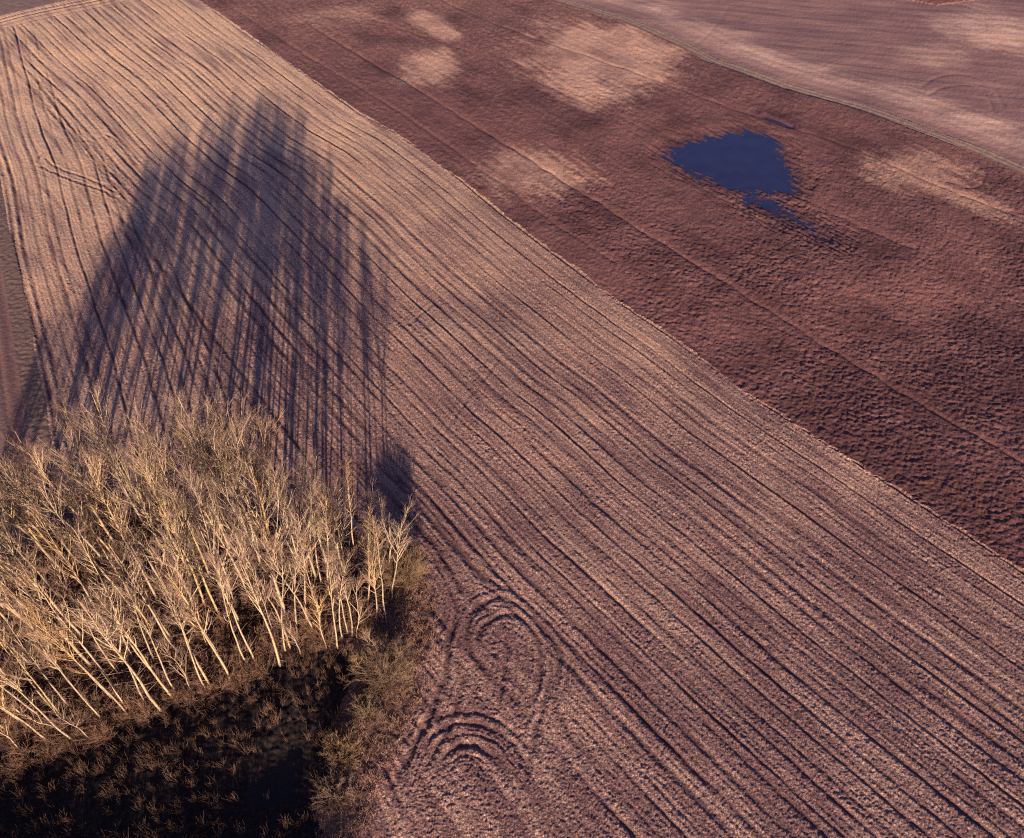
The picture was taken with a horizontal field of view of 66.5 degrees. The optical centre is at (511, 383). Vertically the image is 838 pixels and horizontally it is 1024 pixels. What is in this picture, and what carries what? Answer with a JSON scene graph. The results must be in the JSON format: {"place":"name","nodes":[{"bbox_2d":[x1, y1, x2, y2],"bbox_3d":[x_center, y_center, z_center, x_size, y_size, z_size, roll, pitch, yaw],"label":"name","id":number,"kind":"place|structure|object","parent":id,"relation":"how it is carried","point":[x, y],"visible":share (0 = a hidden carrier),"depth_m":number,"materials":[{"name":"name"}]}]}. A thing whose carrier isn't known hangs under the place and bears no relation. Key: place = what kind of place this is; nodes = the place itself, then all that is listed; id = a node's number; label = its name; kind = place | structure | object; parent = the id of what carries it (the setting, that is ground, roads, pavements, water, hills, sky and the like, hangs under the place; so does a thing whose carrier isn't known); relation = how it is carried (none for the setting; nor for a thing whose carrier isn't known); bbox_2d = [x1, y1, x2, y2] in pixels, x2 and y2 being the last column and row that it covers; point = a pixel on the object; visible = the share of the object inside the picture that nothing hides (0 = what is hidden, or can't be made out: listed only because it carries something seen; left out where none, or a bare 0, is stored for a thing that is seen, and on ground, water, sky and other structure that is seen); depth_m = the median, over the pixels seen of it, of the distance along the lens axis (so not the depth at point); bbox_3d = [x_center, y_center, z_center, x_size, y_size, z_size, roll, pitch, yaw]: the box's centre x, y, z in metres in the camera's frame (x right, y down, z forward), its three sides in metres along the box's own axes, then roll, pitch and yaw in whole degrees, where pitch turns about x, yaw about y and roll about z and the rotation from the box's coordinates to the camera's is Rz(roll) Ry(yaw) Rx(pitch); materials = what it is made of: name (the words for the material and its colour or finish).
{"place":"outdoors","nodes":[
{"label":"outdoors","id":0,"kind":"place"},
{"bbox_2d":[0,260,39,489],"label":"rolled field","id":1,"kind":"structure","parent":0,"point":[13,420],"depth_m":93.25,"materials":[{"name":"brown soil"}]},
{"bbox_2d":[0,180,62,495],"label":"grass margin","id":2,"kind":"object","parent":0,"point":[33,395],"depth_m":98.69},
{"bbox_2d":[0,0,64,15],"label":"brown field","id":3,"kind":"structure","parent":0,"point":[9,6],"depth_m":172.05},
{"bbox_2d":[0,642,359,837],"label":"marsh bed","id":4,"kind":"object","parent":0,"point":[86,808],"visible":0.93,"depth_m":65.58,"materials":[{"name":"plant"}]},
{"bbox_2d":[0,643,357,837],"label":"reeds","id":5,"kind":"object","parent":4,"relation":"on","point":[42,790],"visible":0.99,"depth_m":65.40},
{"bbox_2d":[0,458,439,837],"bbox_3d":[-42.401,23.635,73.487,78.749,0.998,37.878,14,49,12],"label":"forest floor","id":6,"kind":"structure","parent":0,"point":[358,646],"depth_m":73.11,"materials":[{"name":"brown plant"}]},
{"bbox_2d":[0,439,64,560],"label":"tree","id":7,"kind":"object","parent":6,"relation":"on","point":[32,524],"visible":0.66,"depth_m":72.17,"materials":[{"name":"beige plant"}]},
{"bbox_2d":[0,443,66,576],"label":"tree","id":8,"kind":"object","parent":6,"relation":"on","point":[17,521],"visible":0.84,"depth_m":70.61,"materials":[{"name":"beige plant"}]},
{"bbox_2d":[0,601,72,708],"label":"tree","id":9,"kind":"object","parent":6,"relation":"on","point":[31,656],"visible":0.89,"depth_m":59.81,"materials":[{"name":"beige plant"}]},
{"bbox_2d":[0,481,72,621],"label":"tree","id":10,"kind":"object","parent":6,"relation":"on","point":[14,565],"visible":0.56,"depth_m":66.65,"materials":[{"name":"beige plant"}]},
{"bbox_2d":[0,649,74,741],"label":"tree","id":11,"kind":"object","parent":6,"relation":"on","point":[17,679],"visible":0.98,"depth_m":59.02,"materials":[{"name":"beige plant"}]},
{"bbox_2d":[0,622,76,728],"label":"tree","id":12,"kind":"object","parent":6,"relation":"on","point":[27,673],"visible":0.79,"depth_m":60.56,"materials":[{"name":"beige plant"}]},
{"bbox_2d":[0,427,81,566],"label":"tree","id":13,"kind":"object","parent":6,"relation":"on","point":[64,544],"visible":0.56,"depth_m":69.46,"materials":[{"name":"beige plant"}]},
{"bbox_2d":[0,520,84,639],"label":"tree","id":14,"kind":"object","parent":6,"relation":"on","point":[45,593],"visible":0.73,"depth_m":63.77,"materials":[{"name":"beige plant"}]},
{"bbox_2d":[0,536,95,670],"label":"tree","id":15,"kind":"object","parent":6,"relation":"on","point":[73,646],"visible":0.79,"depth_m":61.56,"materials":[{"name":"beige plant"}]},
{"bbox_2d":[0,457,95,578],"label":"tree","id":16,"kind":"object","parent":6,"relation":"on","point":[32,505],"visible":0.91,"depth_m":66.47,"materials":[{"name":"beige plant"}]},
{"bbox_2d":[0,451,103,561],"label":"tree","id":17,"kind":"object","parent":6,"relation":"on","point":[42,501],"visible":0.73,"depth_m":68.82,"materials":[{"name":"beige plant"}]},
{"bbox_2d":[0,573,104,718],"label":"tree","id":18,"kind":"object","parent":6,"relation":"on","point":[63,675],"visible":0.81,"depth_m":59.59,"materials":[{"name":"beige plant"}]},
{"bbox_2d":[8,595,98,704],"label":"tree","id":19,"kind":"object","parent":6,"relation":"on","point":[34,631],"visible":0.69,"depth_m":58.67,"materials":[{"name":"beige plant"}]},
{"bbox_2d":[0,572,115,704],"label":"tree","id":20,"kind":"object","parent":6,"relation":"on","point":[41,618],"visible":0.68,"depth_m":59.98,"materials":[{"name":"beige plant"}]},
{"bbox_2d":[1,406,115,544],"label":"tree","id":21,"kind":"object","parent":6,"relation":"on","point":[88,499],"visible":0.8,"depth_m":70.09,"materials":[{"name":"beige plant"}]},
{"bbox_2d":[38,688,88,739],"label":"tree","id":22,"kind":"object","parent":6,"relation":"on","point":[53,720],"visible":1,"depth_m":62.07,"materials":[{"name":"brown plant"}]},
{"bbox_2d":[19,499,108,628],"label":"tree","id":23,"kind":"object","parent":6,"relation":"on","point":[71,569],"visible":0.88,"depth_m":62.12,"materials":[{"name":"beige plant"}]},
{"bbox_2d":[6,564,127,708],"bbox_3d":[-33.892,20.652,60.971,4.500,23.791,3.258,-36,57,-28],"label":"tree","id":24,"kind":"object","parent":6,"relation":"on","point":[89,653],"visible":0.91,"depth_m":57.86,"materials":[{"name":"beige plant"}]},
{"bbox_2d":[7,592,127,714],"bbox_3d":[-33.855,22.288,60.922,2.850,21.687,2.885,25,50,19],"label":"tree","id":25,"kind":"object","parent":6,"relation":"on","point":[87,672],"visible":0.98,"depth_m":57.74,"materials":[{"name":"beige plant"}]},
{"bbox_2d":[21,440,123,569],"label":"tree","id":26,"kind":"object","parent":6,"relation":"on","point":[41,472],"visible":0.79,"depth_m":66.05,"materials":[{"name":"beige plant"}]},
{"bbox_2d":[34,550,123,677],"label":"tree","id":27,"kind":"object","parent":6,"relation":"on","point":[64,586],"visible":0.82,"depth_m":58.94,"materials":[{"name":"beige plant"}]},
{"bbox_2d":[28,475,141,621],"bbox_3d":[-34.993,15.335,66.110,3.857,23.256,4.139,-9,48,-9],"label":"tree","id":28,"kind":"object","parent":6,"relation":"on","point":[68,529],"visible":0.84,"depth_m":61.23,"materials":[{"name":"beige plant"}]},
{"bbox_2d":[34,436,147,571],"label":"tree","id":29,"kind":"object","parent":6,"relation":"on","point":[106,507],"visible":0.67,"depth_m":66.37,"materials":[{"name":"beige plant"}]},
{"bbox_2d":[50,390,131,522],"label":"tree","id":30,"kind":"object","parent":6,"relation":"on","point":[66,404],"visible":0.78,"depth_m":71.30,"materials":[{"name":"beige plant"}]},
{"bbox_2d":[51,513,134,661],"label":"tree","id":31,"kind":"object","parent":6,"relation":"on","point":[93,582],"visible":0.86,"depth_m":61.12,"materials":[{"name":"beige plant"}]},
{"bbox_2d":[56,405,144,523],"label":"tree","id":32,"kind":"object","parent":6,"relation":"on","point":[101,427],"visible":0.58,"depth_m":71.16,"materials":[{"name":"beige plant"}]},
{"bbox_2d":[60,484,151,627],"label":"tree","id":33,"kind":"object","parent":6,"relation":"on","point":[95,536],"visible":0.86,"depth_m":64.66,"materials":[{"name":"beige plant"}]},
{"bbox_2d":[51,590,161,712],"bbox_3d":[-29.857,21.519,61.077,4.052,22.396,3.855,-11,48,-10],"label":"tree","id":34,"kind":"object","parent":6,"relation":"on","point":[126,663],"visible":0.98,"depth_m":57.29,"materials":[{"name":"beige plant"}]},
{"bbox_2d":[74,594,147,704],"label":"tree","id":35,"kind":"object","parent":6,"relation":"on","point":[138,689],"visible":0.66,"depth_m":59.95,"materials":[{"name":"beige plant"}]},
{"bbox_2d":[70,446,162,585],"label":"tree","id":36,"kind":"object","parent":6,"relation":"on","point":[141,549],"visible":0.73,"depth_m":65.60,"materials":[{"name":"beige plant"}]},
{"bbox_2d":[76,377,157,534],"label":"tree","id":37,"kind":"object","parent":6,"relation":"on","point":[105,420],"visible":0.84,"depth_m":67.28,"materials":[{"name":"beige plant"}]},
{"bbox_2d":[80,451,157,601],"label":"tree","id":38,"kind":"object","parent":6,"relation":"on","point":[113,515],"visible":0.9,"depth_m":64.48,"materials":[{"name":"beige plant"}]},
{"bbox_2d":[79,582,158,677],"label":"tree","id":39,"kind":"object","parent":6,"relation":"on","point":[129,641],"visible":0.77,"depth_m":58.82,"materials":[{"name":"beige plant"}]},
{"bbox_2d":[77,397,163,552],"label":"tree","id":40,"kind":"object","parent":6,"relation":"on","point":[111,465],"visible":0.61,"depth_m":67.53,"materials":[{"name":"beige plant"}]},
{"bbox_2d":[77,576,173,698],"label":"tree","id":41,"kind":"object","parent":6,"relation":"on","point":[143,657],"visible":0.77,"depth_m":58.44,"materials":[{"name":"beige plant"}]},
{"bbox_2d":[77,410,176,561],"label":"tree","id":42,"kind":"object","parent":6,"relation":"on","point":[128,481],"visible":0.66,"depth_m":65.71,"materials":[{"name":"beige plant"}]},
{"bbox_2d":[107,542,155,661],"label":"tree","id":43,"kind":"object","parent":6,"relation":"on","point":[135,612],"visible":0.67,"depth_m":63.55,"materials":[{"name":"beige plant"}]},
{"bbox_2d":[93,538,177,654],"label":"tree","id":44,"kind":"object","parent":6,"relation":"on","point":[145,600],"visible":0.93,"depth_m":60.67,"materials":[{"name":"beige plant"}]},
{"bbox_2d":[103,575,176,693],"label":"tree","id":45,"kind":"object","parent":6,"relation":"on","point":[149,632],"visible":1,"depth_m":59.24,"materials":[{"name":"beige plant"}]},
{"bbox_2d":[106,503,176,640],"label":"tree","id":46,"kind":"object","parent":6,"relation":"on","point":[138,548],"visible":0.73,"depth_m":62.70,"materials":[{"name":"beige plant"}]},
{"bbox_2d":[105,453,202,622],"bbox_3d":[-29.485,15.456,66.702,7.813,22.485,7.753,20,49,12],"label":"tree","id":47,"kind":"object","parent":6,"relation":"on","point":[149,522],"visible":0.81,"depth_m":62.59,"materials":[{"name":"beige plant"}]},
{"bbox_2d":[119,434,192,581],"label":"tree","id":48,"kind":"object","parent":6,"relation":"on","point":[145,443],"visible":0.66,"depth_m":64.03,"materials":[{"name":"beige plant"}]},
{"bbox_2d":[122,433,207,591],"bbox_3d":[-29.787,12.285,68.509,3.630,23.746,3.819,-4,47,-9],"label":"tree","id":49,"kind":"object","parent":6,"relation":"on","point":[159,499],"visible":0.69,"depth_m":63.85,"materials":[{"name":"beige plant"}]},
{"bbox_2d":[126,444,206,607],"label":"tree","id":50,"kind":"object","parent":6,"relation":"on","point":[170,525],"visible":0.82,"depth_m":64.66,"materials":[{"name":"beige plant"}]},
{"bbox_2d":[132,545,210,685],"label":"tree","id":51,"kind":"object","parent":6,"relation":"on","point":[194,657],"visible":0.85,"depth_m":59.52,"materials":[{"name":"beige plant"}]},
{"bbox_2d":[135,425,208,557],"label":"tree","id":52,"kind":"object","parent":6,"relation":"on","point":[199,539],"visible":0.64,"depth_m":65.49,"materials":[{"name":"beige plant"}]},
{"bbox_2d":[143,572,206,688],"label":"tree","id":53,"kind":"object","parent":6,"relation":"on","point":[179,620],"visible":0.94,"depth_m":59.16,"materials":[{"name":"beige plant"}]},
{"bbox_2d":[128,387,227,533],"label":"tree","id":54,"kind":"object","parent":6,"relation":"on","point":[190,418],"visible":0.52,"depth_m":67.99,"materials":[{"name":"beige plant"}]},
{"bbox_2d":[145,437,210,574],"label":"tree","id":55,"kind":"object","parent":6,"relation":"on","point":[186,518],"visible":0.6,"depth_m":66.09,"materials":[{"name":"beige plant"}]},
{"bbox_2d":[143,477,219,615],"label":"tree","id":56,"kind":"object","parent":6,"relation":"on","point":[205,583],"visible":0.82,"depth_m":63.09,"materials":[{"name":"beige plant"}]},
{"bbox_2d":[138,389,232,530],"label":"tree","id":57,"kind":"object","parent":6,"relation":"on","point":[198,445],"visible":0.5,"depth_m":68.78,"materials":[{"name":"beige plant"}]},
{"bbox_2d":[159,507,215,647],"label":"tree","id":58,"kind":"object","parent":6,"relation":"on","point":[188,566],"visible":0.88,"depth_m":61.64,"materials":[{"name":"beige plant"}]},
{"bbox_2d":[159,570,223,669],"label":"tree","id":59,"kind":"object","parent":6,"relation":"on","point":[196,609],"visible":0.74,"depth_m":59.69,"materials":[{"name":"beige plant"}]},
{"bbox_2d":[157,554,230,677],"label":"tree","id":60,"kind":"object","parent":6,"relation":"on","point":[200,628],"visible":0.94,"depth_m":59.13,"materials":[{"name":"beige plant"}]},
{"bbox_2d":[141,473,253,623],"bbox_3d":[-24.330,16.273,66.671,7.936,21.295,6.562,11,48,4],"label":"tree","id":61,"kind":"object","parent":6,"relation":"on","point":[205,573],"visible":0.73,"depth_m":63.19,"materials":[{"name":"beige plant"}]},
{"bbox_2d":[0,493,395,782],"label":"undergrowth","id":62,"kind":"object","parent":6,"relation":"on","point":[263,640],"visible":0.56,"depth_m":72.09,"materials":[{"name":"plant"}]},
{"bbox_2d":[155,394,241,552],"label":"tree","id":63,"kind":"object","parent":6,"relation":"on","point":[190,460],"visible":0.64,"depth_m":67.61,"materials":[{"name":"beige plant"}]},
{"bbox_2d":[167,449,240,608],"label":"tree","id":64,"kind":"object","parent":6,"relation":"on","point":[231,594],"visible":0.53,"depth_m":65.72,"materials":[{"name":"beige plant"}]},
{"bbox_2d":[167,404,248,533],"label":"tree","id":65,"kind":"object","parent":6,"relation":"on","point":[213,469],"visible":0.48,"depth_m":69.42,"materials":[{"name":"beige plant"}]},
{"bbox_2d":[169,458,251,602],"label":"tree","id":66,"kind":"object","parent":6,"relation":"on","point":[214,530],"visible":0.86,"depth_m":64.41,"materials":[{"name":"beige plant"}]},
{"bbox_2d":[171,412,249,554],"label":"tree","id":67,"kind":"object","parent":6,"relation":"on","point":[204,466],"visible":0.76,"depth_m":66.91,"materials":[{"name":"beige plant"}]},
{"bbox_2d":[172,389,266,546],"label":"tree","id":68,"kind":"object","parent":6,"relation":"on","point":[212,458],"visible":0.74,"depth_m":67.69,"materials":[{"name":"beige plant"}]},
{"bbox_2d":[183,508,255,660],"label":"tree","id":69,"kind":"object","parent":6,"relation":"on","point":[231,590],"visible":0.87,"depth_m":61.81,"materials":[{"name":"beige plant"}]},
{"bbox_2d":[173,392,267,552],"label":"tree","id":70,"kind":"object","parent":6,"relation":"on","point":[223,483],"visible":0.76,"depth_m":67.75,"materials":[{"name":"beige plant"}]},
{"bbox_2d":[203,530,251,662],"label":"tree","id":71,"kind":"object","parent":6,"relation":"on","point":[222,573],"visible":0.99,"depth_m":61.54,"materials":[{"name":"beige plant"}]},
{"bbox_2d":[214,413,265,569],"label":"tree","id":72,"kind":"object","parent":6,"relation":"on","point":[247,494],"visible":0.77,"depth_m":67.22,"materials":[{"name":"beige plant"}]},
{"bbox_2d":[208,410,288,539],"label":"tree","id":73,"kind":"object","parent":6,"relation":"on","point":[260,481],"visible":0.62,"depth_m":71.00,"materials":[{"name":"beige plant"}]},
{"bbox_2d":[206,506,290,651],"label":"tree","id":74,"kind":"object","parent":6,"relation":"on","point":[235,543],"visible":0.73,"depth_m":61.49,"materials":[{"name":"beige plant"}]},
{"bbox_2d":[218,527,285,666],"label":"tree","id":75,"kind":"object","parent":6,"relation":"on","point":[257,600],"visible":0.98,"depth_m":61.56,"materials":[{"name":"beige plant"}]},
{"bbox_2d":[206,465,300,617],"bbox_3d":[-20.547,14.733,67.954,6.668,21.243,8.064,33,52,26],"label":"tree","id":76,"kind":"object","parent":6,"relation":"on","point":[261,547],"visible":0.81,"depth_m":64.64,"materials":[{"name":"beige plant"}]},
{"bbox_2d":[212,443,294,571],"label":"tree","id":77,"kind":"object","parent":6,"relation":"on","point":[249,505],"visible":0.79,"depth_m":67.57,"materials":[{"name":"beige plant"}]},
{"bbox_2d":[231,451,280,595],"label":"tree","id":78,"kind":"object","parent":6,"relation":"on","point":[258,501],"visible":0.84,"depth_m":64.93,"materials":[{"name":"beige plant"}]},
{"bbox_2d":[230,550,282,657],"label":"tree","id":79,"kind":"object","parent":6,"relation":"on","point":[259,592],"visible":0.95,"depth_m":61.66,"materials":[{"name":"beige plant"}]},
{"bbox_2d":[265,533,294,650],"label":"tree","id":80,"kind":"object","parent":6,"relation":"on","point":[280,555],"visible":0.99,"depth_m":62.56,"materials":[{"name":"beige plant"}]},
{"bbox_2d":[261,454,302,584],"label":"tree","id":81,"kind":"object","parent":6,"relation":"on","point":[288,518],"visible":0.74,"depth_m":67.53,"materials":[{"name":"beige plant"}]},
{"bbox_2d":[253,517,314,632],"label":"tree","id":82,"kind":"object","parent":6,"relation":"on","point":[265,547],"visible":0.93,"depth_m":63.63,"materials":[{"name":"beige plant"}]},
{"bbox_2d":[261,465,321,581],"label":"tree","id":83,"kind":"object","parent":6,"relation":"on","point":[295,526],"visible":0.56,"depth_m":68.17,"materials":[{"name":"beige plant"}]},
{"bbox_2d":[270,499,318,636],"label":"tree","id":84,"kind":"object","parent":6,"relation":"on","point":[294,580],"visible":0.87,"depth_m":64.69,"materials":[{"name":"beige plant"}]},
{"bbox_2d":[279,502,319,624],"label":"tree","id":85,"kind":"object","parent":6,"relation":"on","point":[301,543],"visible":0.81,"depth_m":64.65,"materials":[{"name":"beige plant"}]},
{"bbox_2d":[283,537,321,615],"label":"tree","id":86,"kind":"object","parent":6,"relation":"on","point":[303,566],"visible":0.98,"depth_m":63.44,"materials":[{"name":"beige plant"}]},
{"bbox_2d":[294,482,326,585],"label":"tree","id":87,"kind":"object","parent":6,"relation":"on","point":[313,529],"visible":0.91,"depth_m":67.71,"materials":[{"name":"beige plant"}]},
{"bbox_2d":[273,446,349,563],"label":"tree","id":88,"kind":"object","parent":6,"relation":"on","point":[317,534],"visible":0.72,"depth_m":69.34,"materials":[{"name":"beige plant"}]},
{"bbox_2d":[308,486,344,585],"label":"tree","id":89,"kind":"object","parent":6,"relation":"on","point":[326,505],"visible":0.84,"depth_m":69.07,"materials":[{"name":"beige plant"}]},
{"bbox_2d":[314,548,343,648],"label":"tree","id":90,"kind":"object","parent":6,"relation":"on","point":[332,583],"visible":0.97,"depth_m":64.04,"materials":[{"name":"beige plant"}]},
{"bbox_2d":[304,498,358,571],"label":"tree","id":91,"kind":"object","parent":6,"relation":"on","point":[331,537],"visible":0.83,"depth_m":70.12,"materials":[{"name":"beige plant"}]},
{"bbox_2d":[311,767,354,814],"bbox_3d":[-14.616,33.197,63.609,4.051,2.257,3.811,0,47,0],"label":"shrub","id":92,"kind":"object","parent":6,"relation":"on","point":[337,797],"visible":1,"depth_m":63.73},
{"bbox_2d":[319,720,365,771],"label":"shrub","id":93,"kind":"object","parent":6,"relation":"on","point":[340,746],"visible":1,"depth_m":65.72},
{"bbox_2d":[343,688,386,727],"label":"shrub","id":94,"kind":"object","parent":6,"relation":"on","point":[362,711],"visible":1,"depth_m":68.01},
{"bbox_2d":[344,630,418,710],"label":"shrub","id":95,"kind":"object","parent":6,"relation":"on","point":[391,666],"visible":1,"depth_m":69.64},
{"bbox_2d":[372,490,420,572],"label":"tree","id":96,"kind":"object","parent":6,"relation":"on","point":[382,519],"visible":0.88,"depth_m":71.45,"materials":[{"name":"beige plant"}]},
{"bbox_2d":[375,538,435,592],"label":"shrub","id":97,"kind":"object","parent":6,"relation":"on","point":[406,566],"visible":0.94,"depth_m":75.45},
{"bbox_2d":[246,745,323,836],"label":"marsh water","id":98,"kind":"structure","parent":0,"point":[280,782],"depth_m":64.96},
{"bbox_2d":[0,0,1023,837],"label":"stubble field","id":99,"kind":"structure","parent":0,"point":[678,588],"depth_m":86.95,"materials":[{"name":"soil"}]},
{"bbox_2d":[199,0,1023,568],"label":"ploughed field","id":100,"kind":"structure","parent":0,"point":[883,334],"depth_m":118.79,"materials":[{"name":"soil"}]},
{"bbox_2d":[660,117,833,240],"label":"flood water","id":101,"kind":"structure","parent":0,"point":[749,161],"depth_m":128.31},
{"bbox_2d":[553,0,1023,173],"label":"field track","id":102,"kind":"structure","parent":0,"point":[951,140],"depth_m":145.05,"materials":[{"name":"brown soil"}]},
{"bbox_2d":[572,0,1023,165],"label":"harrowed field","id":103,"kind":"structure","parent":0,"point":[955,69],"depth_m":157.54,"materials":[{"name":"soil"}]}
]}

